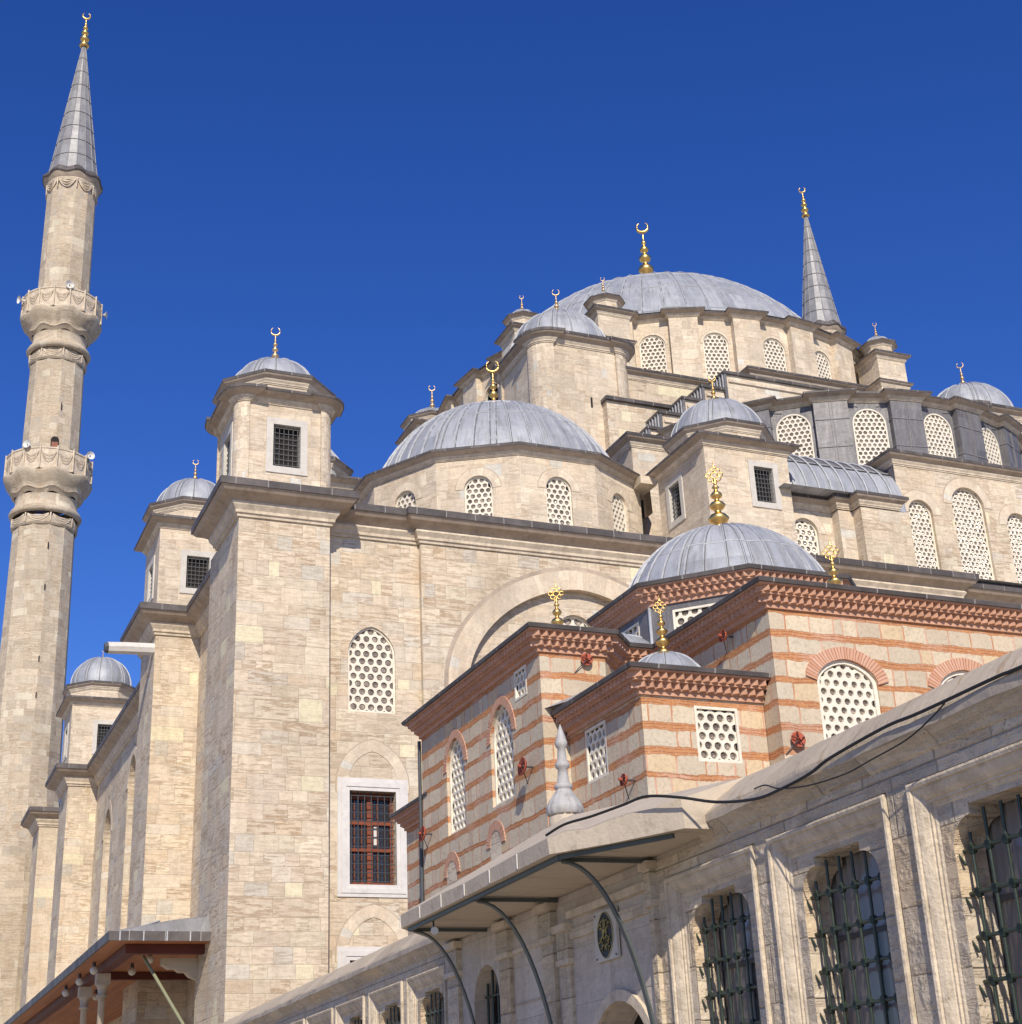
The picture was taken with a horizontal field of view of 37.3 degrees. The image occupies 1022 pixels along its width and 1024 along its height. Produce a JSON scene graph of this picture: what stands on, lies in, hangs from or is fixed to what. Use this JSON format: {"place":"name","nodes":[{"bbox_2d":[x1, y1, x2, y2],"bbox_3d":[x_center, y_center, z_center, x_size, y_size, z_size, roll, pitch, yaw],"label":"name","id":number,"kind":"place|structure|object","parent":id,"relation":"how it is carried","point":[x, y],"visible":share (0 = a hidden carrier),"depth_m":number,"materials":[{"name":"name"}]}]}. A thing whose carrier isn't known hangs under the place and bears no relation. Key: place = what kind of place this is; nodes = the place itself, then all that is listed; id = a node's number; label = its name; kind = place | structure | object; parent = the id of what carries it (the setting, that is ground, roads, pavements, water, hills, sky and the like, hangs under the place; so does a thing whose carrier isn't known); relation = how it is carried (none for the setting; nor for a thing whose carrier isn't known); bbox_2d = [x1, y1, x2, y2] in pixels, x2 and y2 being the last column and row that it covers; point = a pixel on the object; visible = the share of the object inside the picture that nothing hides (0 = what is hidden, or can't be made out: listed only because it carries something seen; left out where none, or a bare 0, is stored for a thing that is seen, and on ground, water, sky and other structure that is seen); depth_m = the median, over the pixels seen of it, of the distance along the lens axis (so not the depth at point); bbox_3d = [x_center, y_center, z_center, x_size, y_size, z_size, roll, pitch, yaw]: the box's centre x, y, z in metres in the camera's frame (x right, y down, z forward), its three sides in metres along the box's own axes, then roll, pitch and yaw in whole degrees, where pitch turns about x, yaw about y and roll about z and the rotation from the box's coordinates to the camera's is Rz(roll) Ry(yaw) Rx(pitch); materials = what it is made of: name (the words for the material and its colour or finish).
{"place":"outdoors","nodes":[
{"label":"outdoors","id":0,"kind":"place"},
{"bbox_2d":[0,0,1021,800],"label":"sky","id":1,"kind":"structure","parent":0,"point":[378,185],"materials":[{"name":"blue"}]},
{"bbox_2d":[389,460,1021,935],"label":"library building","id":2,"kind":"structure","parent":0,"point":[663,694],"depth_m":29.49,"materials":[{"name":"stone"}]},
{"bbox_2d":[418,826,431,848],"bbox_3d":[-1.977,7.421,34.606,0.333,0.472,0.443,7,-25,-22],"label":"wall lamp","id":3,"kind":"object","parent":2,"relation":"attached to","point":[422,833],"visible":1,"depth_m":34.57,"materials":[{"name":"red paint"}]},
{"bbox_2d":[517,757,532,783],"bbox_3d":[0.269,5.056,29.686,0.333,0.472,0.443,7,-25,-22],"label":"wall lamp","id":4,"kind":"object","parent":2,"relation":"attached to","point":[522,766],"visible":1,"depth_m":29.66,"materials":[{"name":"red paint"}]},
{"bbox_2d":[574,653,592,672],"bbox_3d":[1.456,3.034,30.339,0.371,0.419,0.187,-7,-23,9],"label":"wall lamp","id":5,"kind":"object","parent":2,"relation":"attached to","point":[586,658],"visible":1,"depth_m":30.36,"materials":[{"name":"red paint"}]},
{"bbox_2d":[618,773,635,798],"bbox_3d":[2.073,4.849,26.819,0.248,0.402,0.416,-17,-27,31],"label":"wall lamp","id":6,"kind":"object","parent":2,"relation":"attached to","point":[623,779],"visible":1,"depth_m":26.77,"materials":[{"name":"red paint"}]},
{"bbox_2d":[718,630,733,654],"bbox_3d":[4.160,2.496,29.215,0.252,0.411,0.414,-18,-27,33],"label":"wall lamp","id":7,"kind":"object","parent":2,"relation":"attached to","point":[722,635],"visible":1,"depth_m":29.17,"materials":[{"name":"red paint"}]},
{"bbox_2d":[786,731,805,754],"bbox_3d":[5.133,4.151,27.224,0.406,0.436,0.183,7,-25,-22],"label":"wall lamp","id":8,"kind":"object","parent":2,"relation":"attached to","point":[798,739],"visible":1,"depth_m":27.27,"materials":[{"name":"red paint"}]},
{"label":"ground","id":9,"kind":"structure","parent":0,"visible":0},
{"bbox_2d":[0,13,102,1023],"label":"minaret","id":10,"kind":"object","parent":9,"relation":"on","point":[47,478],"visible":0.99,"depth_m":117.39,"materials":[{"name":"stone"}]},
{"bbox_2d":[17,295,24,303],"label":"loudspeaker","id":11,"kind":"object","parent":10,"relation":"attached to","point":[19,299],"visible":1,"depth_m":124.67,"materials":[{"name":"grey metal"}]},
{"bbox_2d":[23,440,31,447],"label":"loudspeaker","id":12,"kind":"object","parent":10,"relation":"attached to","point":[26,443],"visible":1,"depth_m":118.02,"materials":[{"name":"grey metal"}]},
{"bbox_2d":[66,281,73,287],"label":"loudspeaker","id":13,"kind":"object","parent":10,"relation":"attached to","point":[69,283],"visible":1,"depth_m":124.04,"materials":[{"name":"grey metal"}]},
{"bbox_2d":[87,451,94,461],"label":"loudspeaker","id":14,"kind":"object","parent":10,"relation":"attached to","point":[90,455],"visible":1,"depth_m":120.19,"materials":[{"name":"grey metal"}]},
{"bbox_2d":[4,913,210,1023],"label":"side porch","id":15,"kind":"object","parent":9,"relation":"on","point":[173,947],"visible":0.88,"depth_m":53.78,"materials":[{"name":"brown wood"}]},
{"bbox_2d":[62,985,69,996],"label":"globe lamp","id":16,"kind":"object","parent":15,"relation":"hanging from","point":[65,992],"visible":1,"depth_m":59.56,"materials":[{"name":"white glass"}]},
{"bbox_2d":[76,974,83,985],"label":"globe lamp","id":17,"kind":"object","parent":15,"relation":"hanging from","point":[79,981],"visible":1,"depth_m":56.16,"materials":[{"name":"white glass"}]},
{"bbox_2d":[90,962,97,974],"bbox_3d":[-14.669,16.059,53.226,0.290,0.420,0.290,7,-25,-22],"label":"globe lamp","id":18,"kind":"object","parent":15,"relation":"hanging from","point":[93,969],"visible":1,"depth_m":53.12,"materials":[{"name":"white glass"}]},
{"bbox_2d":[92,990,97,999],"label":"globe lamp","id":19,"kind":"object","parent":15,"relation":"hanging from","point":[94,995],"visible":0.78,"depth_m":61.42,"materials":[{"name":"white glass"}]},
{"bbox_2d":[128,963,135,975],"bbox_3d":[-13.518,16.324,53.983,0.290,0.420,0.290,7,-25,-22],"label":"globe lamp","id":20,"kind":"object","parent":15,"relation":"hanging from","point":[131,970],"visible":1,"depth_m":53.88,"materials":[{"name":"white glass"}]},
{"bbox_2d":[146,955,153,963],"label":"globe lamp","id":21,"kind":"object","parent":15,"relation":"hanging from","point":[150,958],"visible":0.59,"depth_m":50.91,"materials":[{"name":"white glass"}]},
{"bbox_2d":[142,955,184,1023],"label":"slanting pole","id":22,"kind":"object","parent":15,"relation":"attached to","point":[167,997],"visible":0.92,"depth_m":48.98,"materials":[{"name":"beige metal"}]},
{"bbox_2d":[20,223,1021,1023],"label":"mosque","id":23,"kind":"structure","parent":9,"relation":"on","point":[314,621],"depth_m":63.57,"materials":[{"name":"stone"}]},
{"bbox_2d":[104,642,154,654],"bbox_3d":[-16.116,5.755,63.856,2.130,0.678,0.547,9,-26,-27],"label":"floodlight","id":24,"kind":"object","parent":23,"relation":"attached to","point":[133,648],"depth_m":63.67,"materials":[{"name":"white metal"}]},
{"bbox_2d":[337,947,381,968],"bbox_3d":[-4.510,16.249,49.258,2.520,3.998,0.510,7,-25,-22],"label":"casement window","id":25,"kind":"structure","parent":23,"relation":"in","point":[344,954],"depth_m":49.46,"materials":[{"name":"stone"}]},
{"bbox_2d":[337,777,407,897],"bbox_3d":[-4.750,11.090,51.424,2.520,3.998,0.510,7,-25,-22],"label":"casement window","id":26,"kind":"structure","parent":23,"relation":"in","point":[365,830],"depth_m":51.41,"materials":[{"name":"grey stone"}]},
{"bbox_2d":[222,647,1021,1023],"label":"precinct wall","id":27,"kind":"structure","parent":9,"relation":"on","point":[884,889],"depth_m":15.75,"materials":[{"name":"stone"}]},
{"bbox_2d":[399,725,743,1023],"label":"gate canopy","id":28,"kind":"object","parent":27,"relation":"attached to","point":[530,873],"visible":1,"depth_m":19.66,"materials":[{"name":"metal"}]},
{"bbox_2d":[431,921,437,934],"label":"globe lamp","id":29,"kind":"object","parent":28,"relation":"attached to","point":[434,930],"visible":1,"depth_m":22.88,"materials":[{"name":"white glass"}]},
{"bbox_2d":[593,906,620,962],"bbox_3d":[1.253,5.576,19.943,0.060,0.640,0.710,6,-24,-20],"label":"calligraphy plaque","id":30,"kind":"object","parent":27,"relation":"attached to","point":[607,937],"visible":0.98,"depth_m":19.89,"materials":[{"name":"stone"}]},
{"bbox_2d":[634,1014,643,1023],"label":"doorway","id":31,"kind":"structure","parent":27,"relation":"in","point":[638,1020],"depth_m":20.03,"materials":[{"name":"black"}]},
{"bbox_2d":[545,665,1021,836],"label":"cable","id":32,"kind":"object","parent":27,"relation":"attached to","point":[952,697],"visible":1,"depth_m":15.27,"materials":[{"name":"black rubber"}]},
{"bbox_2d":[754,702,945,789],"bbox_3d":[3.227,2.463,14.839,0.057,0.276,3.474,6,-24,-20],"label":"cable","id":33,"kind":"object","parent":27,"relation":"attached to","point":[929,719],"visible":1,"depth_m":14.39,"materials":[{"name":"black rubber"}]},
{"bbox_2d":[798,187,845,334],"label":"minaret","id":34,"kind":"object","parent":9,"relation":"on","point":[818,305],"visible":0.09,"depth_m":162.61,"materials":[{"name":"metal"}]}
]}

